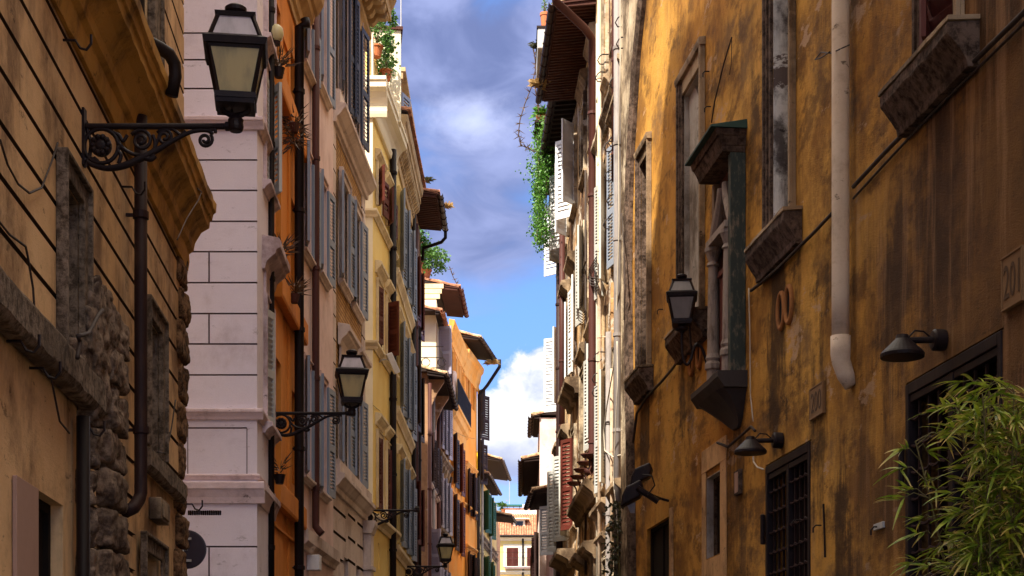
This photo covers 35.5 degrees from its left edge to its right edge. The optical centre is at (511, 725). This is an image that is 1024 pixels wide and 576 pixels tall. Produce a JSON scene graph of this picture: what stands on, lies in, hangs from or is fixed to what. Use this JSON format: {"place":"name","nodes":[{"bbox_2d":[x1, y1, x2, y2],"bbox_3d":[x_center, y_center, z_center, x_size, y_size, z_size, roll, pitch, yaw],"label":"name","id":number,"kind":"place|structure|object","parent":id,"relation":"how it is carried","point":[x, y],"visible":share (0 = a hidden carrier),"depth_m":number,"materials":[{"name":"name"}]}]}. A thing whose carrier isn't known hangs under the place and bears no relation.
{"place":"outdoors","nodes":[
{"label":"outdoors","id":0,"kind":"place"},
{"bbox_2d":[385,0,555,509],"label":"sky","id":1,"kind":"structure","parent":0,"point":[468,65],"materials":[{"name":"blue"}]},
{"label":"ground","id":2,"kind":"structure","parent":0,"visible":0},
{"bbox_2d":[0,0,215,575],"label":"palazzo","id":3,"kind":"structure","parent":2,"relation":"on","point":[101,489],"depth_m":10.96,"materials":[{"name":"brown stone"}]},
{"bbox_2d":[0,221,69,433],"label":"cable","id":4,"kind":"object","parent":3,"relation":"attached to","point":[33,297],"visible":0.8,"depth_m":9.33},
{"bbox_2d":[39,499,50,575],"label":"shop door","id":5,"kind":"structure","parent":3,"relation":"in","point":[44,508],"depth_m":10.40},
{"bbox_2d":[56,147,93,341],"bbox_3d":[-2.953,-3.039,10.567,0.218,1.273,0.826,0,0,-4],"label":"window","id":6,"kind":"structure","parent":3,"relation":"in","point":[74,220],"depth_m":10.82,"materials":[{"name":"grey stone"}]},
{"bbox_2d":[140,531,168,575],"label":"door","id":7,"kind":"structure","parent":3,"relation":"in","point":[149,543],"depth_m":13.74,"materials":[{"name":"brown wood"}]},
{"bbox_2d":[148,0,164,68],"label":"window","id":8,"kind":"structure","parent":3,"relation":"in","point":[156,8],"depth_m":13.81,"materials":[{"name":"brown wood"}]},
{"bbox_2d":[147,294,168,462],"bbox_3d":[-3.166,-2.995,13.926,0.218,1.263,0.969,0,0,-4],"label":"window","id":9,"kind":"structure","parent":3,"relation":"in","point":[157,344],"depth_m":14.26,"materials":[{"name":"grey stone"}]},
{"bbox_2d":[81,3,267,170],"bbox_3d":[-2.313,-4.380,10.942,1.269,1.145,0.434,0,0,-8],"label":"street lamp","id":10,"kind":"object","parent":3,"relation":"attached to","point":[235,45],"visible":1,"depth_m":10.95,"materials":[{"name":"metal"}]},
{"bbox_2d":[182,0,289,575],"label":"corner house","id":11,"kind":"structure","parent":2,"relation":"on","point":[238,268],"depth_m":19.30,"materials":[{"name":"pink paint"}]},
{"bbox_2d":[263,0,278,65],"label":"window","id":12,"kind":"structure","parent":11,"relation":"in","point":[272,50],"depth_m":19.80,"materials":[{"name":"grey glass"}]},
{"bbox_2d":[263,61,281,214],"bbox_3d":[-3.011,-7.452,20.233,0.202,1.679,1.022,0,0,-1],"label":"window","id":13,"kind":"structure","parent":11,"relation":"in","point":[270,191],"depth_m":20.24,"materials":[{"name":"grey wood"}]},
{"bbox_2d":[262,234,289,446],"bbox_3d":[-2.988,-4.822,20.234,0.251,2.438,1.101,0,0,-2],"label":"window","id":14,"kind":"structure","parent":11,"relation":"in","point":[274,258],"depth_m":20.01,"materials":[{"name":"grey wood"}]},
{"bbox_2d":[274,38,301,78],"bbox_3d":[-2.985,-8.476,20.359,0.553,0.450,0.529,0,0,39],"label":"sill plant","id":15,"kind":"object","parent":11,"relation":"on","point":[279,69],"visible":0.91,"depth_m":20.34,"materials":[{"name":"green plant"}]},
{"bbox_2d":[276,349,368,436],"bbox_3d":[-2.511,-4.348,20.892,1.269,1.145,0.434,0,0,-8],"label":"street lamp","id":16,"kind":"object","parent":11,"relation":"attached to","point":[351,372],"visible":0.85,"depth_m":20.84,"materials":[{"name":"metal"}]},
{"bbox_2d":[274,0,324,575],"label":"orange house","id":17,"kind":"structure","parent":2,"relation":"on","point":[295,19],"depth_m":22.66,"materials":[{"name":"brown paint"}]},
{"bbox_2d":[282,102,311,153],"bbox_3d":[-2.988,-8.110,21.883,0.568,0.809,0.537,0,0,0],"label":"sill plant","id":18,"kind":"object","parent":17,"relation":"on","point":[294,128],"visible":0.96,"depth_m":21.85,"materials":[{"name":"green plant"}]},
{"bbox_2d":[304,0,339,575],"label":"pink house","id":19,"kind":"structure","parent":2,"relation":"on","point":[321,555],"depth_m":25.08,"materials":[{"name":"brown paint"}]},
{"bbox_2d":[304,23,320,90],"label":"window","id":20,"kind":"structure","parent":19,"relation":"in","point":[309,40],"depth_m":24.55,"materials":[{"name":"grey wood"}]},
{"bbox_2d":[304,140,320,271],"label":"window","id":21,"kind":"structure","parent":19,"relation":"in","point":[309,169],"depth_m":24.49,"materials":[{"name":"grey wood"}]},
{"bbox_2d":[304,352,320,488],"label":"window","id":22,"kind":"structure","parent":19,"relation":"in","point":[309,375],"depth_m":24.45,"materials":[{"name":"grey wood"}]},
{"bbox_2d":[319,0,335,111],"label":"window","id":23,"kind":"structure","parent":19,"relation":"in","point":[329,101],"depth_m":26.14,"materials":[{"name":"grey wood"}]},
{"bbox_2d":[319,168,335,291],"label":"window","id":24,"kind":"structure","parent":19,"relation":"in","point":[328,281],"depth_m":26.14,"materials":[{"name":"grey wood"}]},
{"bbox_2d":[319,370,335,503],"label":"window","id":25,"kind":"structure","parent":19,"relation":"in","point":[329,493],"depth_m":26.14,"materials":[{"name":"grey wood"}]},
{"bbox_2d":[333,0,395,575],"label":"brick palace","id":26,"kind":"structure","parent":2,"relation":"on","point":[354,506],"depth_m":28.85,"materials":[{"name":"beige"}]},
{"bbox_2d":[338,166,355,302],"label":"window","id":27,"kind":"structure","parent":26,"relation":"in","point":[347,289],"depth_m":28.43,"materials":[{"name":"grey wood"}]},
{"bbox_2d":[339,0,359,123],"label":"window","id":28,"kind":"structure","parent":26,"relation":"in","point":[350,58],"depth_m":28.62,"materials":[{"name":"grey wood"}]},
{"bbox_2d":[338,322,360,475],"bbox_3d":[-2.862,-5.722,28.216,0.220,2.443,1.710,0,0,2],"label":"window","id":29,"kind":"structure","parent":26,"relation":"in","point":[347,339],"depth_m":27.85,"materials":[{"name":"grey wood"}]},
{"bbox_2d":[351,196,367,324],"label":"window","id":30,"kind":"structure","parent":26,"relation":"in","point":[361,314],"depth_m":30.17,"materials":[{"name":"grey wood"}]},
{"bbox_2d":[352,0,369,152],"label":"window","id":31,"kind":"structure","parent":26,"relation":"in","point":[364,95],"depth_m":30.17,"materials":[{"name":"grey wood"}]},
{"bbox_2d":[352,346,371,488],"bbox_3d":[-2.796,-5.722,29.765,0.220,2.443,1.710,0,0,2],"label":"window","id":32,"kind":"structure","parent":26,"relation":"in","point":[363,450],"depth_m":30.17,"materials":[{"name":"grey wood"}]},
{"bbox_2d":[368,506,419,524],"bbox_3d":[-2.349,-4.083,31.100,1.113,0.430,0.110,0,0,0],"label":"bracket","id":33,"kind":"object","parent":26,"relation":"attached to","point":[406,511],"visible":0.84,"depth_m":31.09,"materials":[{"name":"metal"}]},
{"bbox_2d":[365,25,415,575],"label":"terrace house","id":34,"kind":"structure","parent":2,"relation":"on","point":[388,139],"depth_m":34.77,"materials":[{"name":"yellow paint"}]},
{"bbox_2d":[375,148,388,219],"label":"window","id":35,"kind":"structure","parent":34,"relation":"in","point":[381,165],"depth_m":34.02,"materials":[{"name":"brown wood"}]},
{"bbox_2d":[375,260,388,350],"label":"window","id":36,"kind":"structure","parent":34,"relation":"in","point":[380,270],"depth_m":34.30,"materials":[{"name":"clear glass"}]},
{"bbox_2d":[375,412,388,512],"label":"window","id":37,"kind":"structure","parent":34,"relation":"in","point":[380,421],"depth_m":34.35,"materials":[{"name":"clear glass"}]},
{"bbox_2d":[370,1,397,65],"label":"flowering shrub","id":38,"kind":"object","parent":34,"relation":"on","point":[385,39],"visible":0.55,"depth_m":34.08,"materials":[{"name":"green plant"}]},
{"bbox_2d":[374,35,400,81],"bbox_3d":[-2.854,-14.469,34.848,0.878,0.902,1.097,0,0,0],"label":"potted shrub","id":39,"kind":"object","parent":34,"relation":"on","point":[385,64],"visible":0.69,"depth_m":34.73,"materials":[{"name":"green plant"}]},
{"bbox_2d":[384,425,397,516],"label":"window","id":40,"kind":"structure","parent":34,"relation":"in","point":[389,432],"depth_m":35.66,"materials":[{"name":"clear glass"}]},
{"bbox_2d":[385,171,397,239],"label":"window","id":41,"kind":"structure","parent":34,"relation":"in","point":[388,178],"depth_m":35.39,"materials":[{"name":"brown wood"}]},
{"bbox_2d":[384,279,398,355],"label":"window","id":42,"kind":"structure","parent":34,"relation":"in","point":[391,308],"depth_m":35.44,"materials":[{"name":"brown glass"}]},
{"bbox_2d":[396,106,425,575],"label":"straw palace","id":43,"kind":"structure","parent":2,"relation":"on","point":[410,182],"depth_m":38.97,"materials":[{"name":"yellow paint"}]},
{"bbox_2d":[397,185,407,287],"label":"window","id":44,"kind":"structure","parent":43,"relation":"in","point":[402,242],"depth_m":37.66,"materials":[{"name":"grey wood"}]},
{"bbox_2d":[397,306,407,417],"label":"window","id":45,"kind":"structure","parent":43,"relation":"in","point":[402,360],"depth_m":37.66,"materials":[{"name":"grey wood"}]},
{"bbox_2d":[397,443,407,547],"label":"window","id":46,"kind":"structure","parent":43,"relation":"in","point":[402,473],"depth_m":37.66,"materials":[{"name":"grey wood"}]},
{"bbox_2d":[403,456,412,554],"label":"window","id":47,"kind":"structure","parent":43,"relation":"in","point":[409,551],"depth_m":39.26,"materials":[{"name":"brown wood"}]},
{"bbox_2d":[404,210,412,304],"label":"window","id":48,"kind":"structure","parent":43,"relation":"in","point":[410,233],"depth_m":39.02,"materials":[{"name":"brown wood"}]},
{"bbox_2d":[404,324,412,429],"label":"window","id":49,"kind":"structure","parent":43,"relation":"in","point":[410,355],"depth_m":39.08,"materials":[{"name":"brown wood"}]},
{"bbox_2d":[408,467,416,561],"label":"window","id":50,"kind":"structure","parent":43,"relation":"in","point":[413,474],"depth_m":40.88,"materials":[{"name":"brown wood"}]},
{"bbox_2d":[409,340,416,441],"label":"window","id":51,"kind":"structure","parent":43,"relation":"in","point":[414,436],"depth_m":40.86,"materials":[{"name":"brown wood"}]},
{"bbox_2d":[405,533,454,575],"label":"street lamp","id":52,"kind":"object","parent":43,"relation":"attached to","point":[444,545],"visible":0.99,"depth_m":40.08,"materials":[{"name":"metal"}]},
{"bbox_2d":[412,188,448,575],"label":"brown house","id":53,"kind":"structure","parent":2,"relation":"on","point":[431,215],"depth_m":44.06,"materials":[{"name":"brown paint"}]},
{"bbox_2d":[421,278,468,575],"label":"attic house","id":54,"kind":"structure","parent":2,"relation":"on","point":[442,298],"depth_m":51.30,"materials":[{"name":"white paint"}]},
{"bbox_2d":[421,240,450,277],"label":"roof garden shrub","id":55,"kind":"object","parent":54,"relation":"on","point":[427,270],"visible":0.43,"depth_m":53.03,"materials":[{"name":"green plant"}]},
{"bbox_2d":[439,326,451,373],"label":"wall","id":56,"kind":"structure","parent":54,"relation":"in","point":[445,332],"depth_m":51.82,"materials":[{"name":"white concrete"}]},
{"bbox_2d":[437,374,453,575],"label":"lavender house","id":57,"kind":"structure","parent":2,"relation":"on","point":[445,446],"depth_m":56.24,"materials":[{"name":"purple paint"}]},
{"bbox_2d":[448,319,500,575],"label":"tangerine house","id":58,"kind":"structure","parent":2,"relation":"on","point":[469,350],"depth_m":63.58,"materials":[{"name":"orange paint"}]},
{"bbox_2d":[452,432,459,488],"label":"window","id":59,"kind":"structure","parent":58,"relation":"in","point":[456,443],"depth_m":59.51,"materials":[{"name":"brown wood"}]},
{"bbox_2d":[452,491,459,550],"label":"window","id":60,"kind":"structure","parent":58,"relation":"in","point":[456,503],"depth_m":59.51,"materials":[{"name":"brown wood"}]},
{"bbox_2d":[466,461,473,516],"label":"window","id":61,"kind":"structure","parent":58,"relation":"in","point":[469,475],"depth_m":64.44,"materials":[{"name":"brown wood"}]},
{"bbox_2d":[477,389,516,575],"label":"green shutter house","id":62,"kind":"structure","parent":2,"relation":"on","point":[490,515],"depth_m":69.56,"materials":[{"name":"brown paint"}]},
{"bbox_2d":[477,389,489,440],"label":"window","id":63,"kind":"structure","parent":62,"relation":"in","point":[484,419],"depth_m":68.31,"materials":[{"name":"grey wood"}]},
{"bbox_2d":[498,504,536,575],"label":"end building","id":64,"kind":"structure","parent":2,"relation":"on","point":[517,536],"depth_m":150.00,"materials":[{"name":"beige paint"}]},
{"bbox_2d":[503,544,521,566],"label":"window","id":65,"kind":"structure","parent":64,"relation":"in","point":[507,548],"depth_m":149.94,"materials":[{"name":"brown wood"}]},
{"bbox_2d":[518,452,539,575],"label":"building","id":66,"kind":"structure","parent":2,"relation":"on","point":[528,468],"depth_m":54.51,"materials":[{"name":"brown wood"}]},
{"bbox_2d":[531,532,538,575],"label":"window","id":67,"kind":"structure","parent":66,"relation":"in","point":[535,540],"depth_m":54.22,"materials":[{"name":"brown wood"}]},
{"bbox_2d":[523,485,555,575],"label":"annex","id":68,"kind":"object","parent":2,"relation":"on","point":[536,497],"visible":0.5,"depth_m":47.75,"materials":[{"name":"brown wood"}]},
{"bbox_2d":[539,500,552,555],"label":"window","id":69,"kind":"structure","parent":68,"relation":"in","point":[543,509],"depth_m":47.70,"materials":[{"name":"grey wood"}]},
{"bbox_2d":[527,411,555,575],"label":"rose tower","id":70,"kind":"structure","parent":2,"relation":"on","point":[542,426],"depth_m":52.10,"materials":[{"name":"paint"}]},
{"bbox_2d":[534,0,596,575],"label":"console house","id":71,"kind":"structure","parent":2,"relation":"on","point":[568,67],"depth_m":37.91,"materials":[{"name":"beige paint"}]},
{"bbox_2d":[515,111,560,259],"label":"ivy","id":72,"kind":"object","parent":71,"relation":"attached to","point":[540,225],"visible":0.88,"depth_m":42.18,"materials":[{"name":"green plant"}]},
{"bbox_2d":[544,326,555,412],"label":"window","id":73,"kind":"structure","parent":71,"relation":"in","point":[548,379],"depth_m":44.77,"materials":[{"name":"white wood"}]},
{"bbox_2d":[544,190,558,276],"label":"window","id":74,"kind":"structure","parent":71,"relation":"in","point":[553,255],"depth_m":44.81,"materials":[{"name":"white wood"}]},
{"bbox_2d":[547,441,562,551],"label":"window","id":75,"kind":"structure","parent":71,"relation":"in","point":[549,474],"depth_m":44.91,"materials":[{"name":"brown wood"}]},
{"bbox_2d":[549,160,568,249],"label":"window","id":76,"kind":"structure","parent":71,"relation":"in","point":[561,226],"depth_m":42.37,"materials":[{"name":"white wood"}]},
{"bbox_2d":[553,423,569,541],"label":"window","id":77,"kind":"structure","parent":71,"relation":"in","point":[564,431],"depth_m":42.32,"materials":[{"name":"white wood"}]},
{"bbox_2d":[557,279,569,378],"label":"window","id":78,"kind":"structure","parent":71,"relation":"in","point":[564,287],"depth_m":41.08,"materials":[{"name":"white wood"}]},
{"bbox_2d":[555,115,576,224],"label":"window","id":79,"kind":"structure","parent":71,"relation":"in","point":[567,188],"depth_m":38.68,"materials":[{"name":"white wood"}]},
{"bbox_2d":[561,423,576,535],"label":"window","id":80,"kind":"structure","parent":71,"relation":"in","point":[572,441],"depth_m":39.80,"materials":[{"name":"brown wood"}]},
{"bbox_2d":[564,250,576,374],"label":"window","id":81,"kind":"structure","parent":71,"relation":"in","point":[569,268],"depth_m":38.70,"materials":[{"name":"white wood"}]},
{"bbox_2d":[574,342,583,467],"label":"window","id":82,"kind":"structure","parent":71,"relation":"in","point":[579,358],"depth_m":36.84,"materials":[{"name":"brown wood"}]},
{"bbox_2d":[575,220,583,326],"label":"window","id":83,"kind":"structure","parent":71,"relation":"in","point":[579,249],"depth_m":35.75,"materials":[{"name":"white wood"}]},
{"bbox_2d":[575,67,586,192],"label":"window","id":84,"kind":"structure","parent":71,"relation":"in","point":[580,92],"depth_m":36.12,"materials":[{"name":"brown wood"}]},
{"bbox_2d":[583,317,588,452],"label":"window","id":85,"kind":"structure","parent":71,"relation":"in","point":[586,331],"depth_m":34.35,"materials":[{"name":"white wood"}]},
{"bbox_2d":[577,540,595,575],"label":"window","id":86,"kind":"structure","parent":71,"relation":"in","point":[587,550],"depth_m":33.47,"materials":[{"name":"brown stone"}]},
{"bbox_2d":[583,21,595,154],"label":"window","id":87,"kind":"structure","parent":71,"relation":"in","point":[592,25],"depth_m":34.58,"materials":[{"name":"brown wood"}]},
{"bbox_2d":[589,0,645,575],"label":"peeling house","id":88,"kind":"structure","parent":2,"relation":"on","point":[613,327],"depth_m":28.44,"materials":[{"name":"beige paint"}]},
{"bbox_2d":[594,362,605,496],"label":"window","id":89,"kind":"structure","parent":88,"relation":"in","point":[602,372],"depth_m":30.88,"materials":[{"name":"white wood"}]},
{"bbox_2d":[594,155,608,299],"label":"window","id":90,"kind":"structure","parent":88,"relation":"in","point":[603,272],"depth_m":30.88,"materials":[{"name":"white wood"}]},
{"bbox_2d":[596,0,608,107],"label":"window","id":91,"kind":"structure","parent":88,"relation":"in","point":[604,84],"depth_m":30.97,"materials":[{"name":"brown wood"}]},
{"bbox_2d":[605,92,613,269],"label":"window","id":92,"kind":"structure","parent":88,"relation":"in","point":[610,210],"depth_m":29.89,"materials":[{"name":"white wood"}]},
{"bbox_2d":[603,0,620,457],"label":"drainpipe","id":93,"kind":"object","parent":88,"relation":"attached to","point":[618,227],"visible":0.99,"depth_m":28.05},
{"bbox_2d":[623,0,1023,575],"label":"ochre palace","id":94,"kind":"structure","parent":2,"relation":"on","point":[923,230],"depth_m":16.88,"materials":[{"name":"ochre plaster"},{"name":"iron"},{"name":"dark glass"}]},
{"bbox_2d":[623,131,653,405],"bbox_3d":[2.108,-7.472,26.243,0.342,4.215,1.236,0,0,-7],"label":"window","id":95,"kind":"structure","parent":94,"relation":"in","point":[640,381],"depth_m":26.47,"materials":[{"name":"stone"}]},
{"bbox_2d":[621,463,668,512],"bbox_3d":[2.029,-3.619,24.424,0.766,0.791,0.572,0,0,0],"label":"twin floodlight","id":96,"kind":"object","parent":94,"relation":"attached to","point":[634,490],"visible":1,"depth_m":24.21,"materials":[{"name":"metal"}]},
{"bbox_2d":[651,519,668,575],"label":"doorway","id":97,"kind":"structure","parent":94,"relation":"in","point":[660,533],"depth_m":25.62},
{"bbox_2d":[666,274,705,365],"bbox_3d":[2.470,-5.454,21.744,0.748,1.371,0.425,0,0,6],"label":"wall lantern","id":98,"kind":"object","parent":94,"relation":"attached to","point":[681,296],"depth_m":21.63,"materials":[{"name":"metal"}]},
{"bbox_2d":[664,36,707,364],"bbox_3d":[2.557,-7.520,22.858,0.427,4.369,1.769,0,0,-7],"label":"window","id":99,"kind":"structure","parent":94,"relation":"in","point":[690,114],"depth_m":23.24,"materials":[{"name":"stone"}]},
{"bbox_2d":[701,435,726,575],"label":"window","id":100,"kind":"structure","parent":94,"relation":"in","point":[715,454],"depth_m":21.99,"materials":[{"name":"stone"}]},
{"bbox_2d":[685,119,746,430],"bbox_3d":[2.627,-5.696,20.733,0.467,3.803,1.481,0,0,-7],"label":"wall shrine","id":101,"kind":"object","parent":94,"relation":"attached to","point":[717,159],"depth_m":20.26,"materials":[{"name":"stone"}]},
{"bbox_2d":[734,432,783,455],"bbox_3d":[2.851,-3.263,18.478,0.571,0.252,0.376,0,0,0],"label":"gate lamp","id":102,"kind":"object","parent":94,"relation":"attached to","point":[750,446],"visible":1,"depth_m":18.43,"materials":[{"name":"metal"}]},
{"bbox_2d":[744,0,802,282],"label":"window","id":103,"kind":"structure","parent":94,"relation":"in","point":[780,234],"depth_m":18.89,"materials":[{"name":"stone"}]},
{"bbox_2d":[749,212,831,291],"bbox_3d":[3.127,-5.320,18.131,0.040,0.093,3.141,0,0,-7],"label":"cable","id":104,"kind":"object","parent":94,"relation":"attached to","point":[801,244],"visible":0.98,"depth_m":17.87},
{"bbox_2d":[809,381,825,420],"bbox_3d":[3.272,-3.475,17.149,0.040,0.343,0.461,0,0,-7],"label":"house number","id":105,"kind":"object","parent":94,"relation":"attached to","point":[817,400],"visible":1,"depth_m":17.10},
{"bbox_2d":[880,329,947,361],"bbox_3d":[3.429,-3.264,13.658,0.571,0.252,0.376,0,0,0],"label":"gate lamp","id":106,"kind":"object","parent":94,"relation":"attached to","point":[903,347],"visible":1,"depth_m":13.61,"materials":[{"name":"metal"}]},
{"bbox_2d":[878,0,979,137],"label":"window","id":107,"kind":"structure","parent":94,"relation":"in","point":[945,39],"depth_m":13.58,"materials":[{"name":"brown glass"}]},
{"bbox_2d":[851,9,1023,188],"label":"cable","id":108,"kind":"object","parent":94,"relation":"attached to","point":[990,45],"visible":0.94,"depth_m":12.87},
{"bbox_2d":[852,21,1023,199],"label":"cable","id":109,"kind":"object","parent":94,"relation":"attached to","point":[978,67],"visible":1,"depth_m":13.68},
{"bbox_2d":[1001,245,1023,312],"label":"house number","id":110,"kind":"object","parent":94,"relation":"attached to","point":[1012,279],"visible":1,"depth_m":12.29,"materials":[{"name":"stone"}]},
{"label":"pavement","id":111,"kind":"structure","parent":0,"visible":0},
{"bbox_2d":[601,500,623,575],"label":"climbing plant","id":112,"kind":"object","parent":111,"relation":"on","point":[613,506],"visible":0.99,"depth_m":28.00,"materials":[{"name":"green plant"}]},
{"bbox_2d":[873,374,1023,575],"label":"bamboo","id":113,"kind":"object","parent":111,"relation":"on","point":[1003,526],"visible":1,"depth_m":9.40,"materials":[{"name":"plant"}]},
{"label":"pavement","id":114,"kind":"structure","parent":0,"visible":0},
{"bbox_2d":[183,530,206,568],"bbox_3d":[-3.425,-0.204,16.825,0.410,3.708,0.098,0,0,0],"label":"road sign","id":115,"kind":"object","parent":114,"relation":"on","point":[195,552],"visible":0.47,"depth_m":16.85,"materials":[{"name":"grey metal"}]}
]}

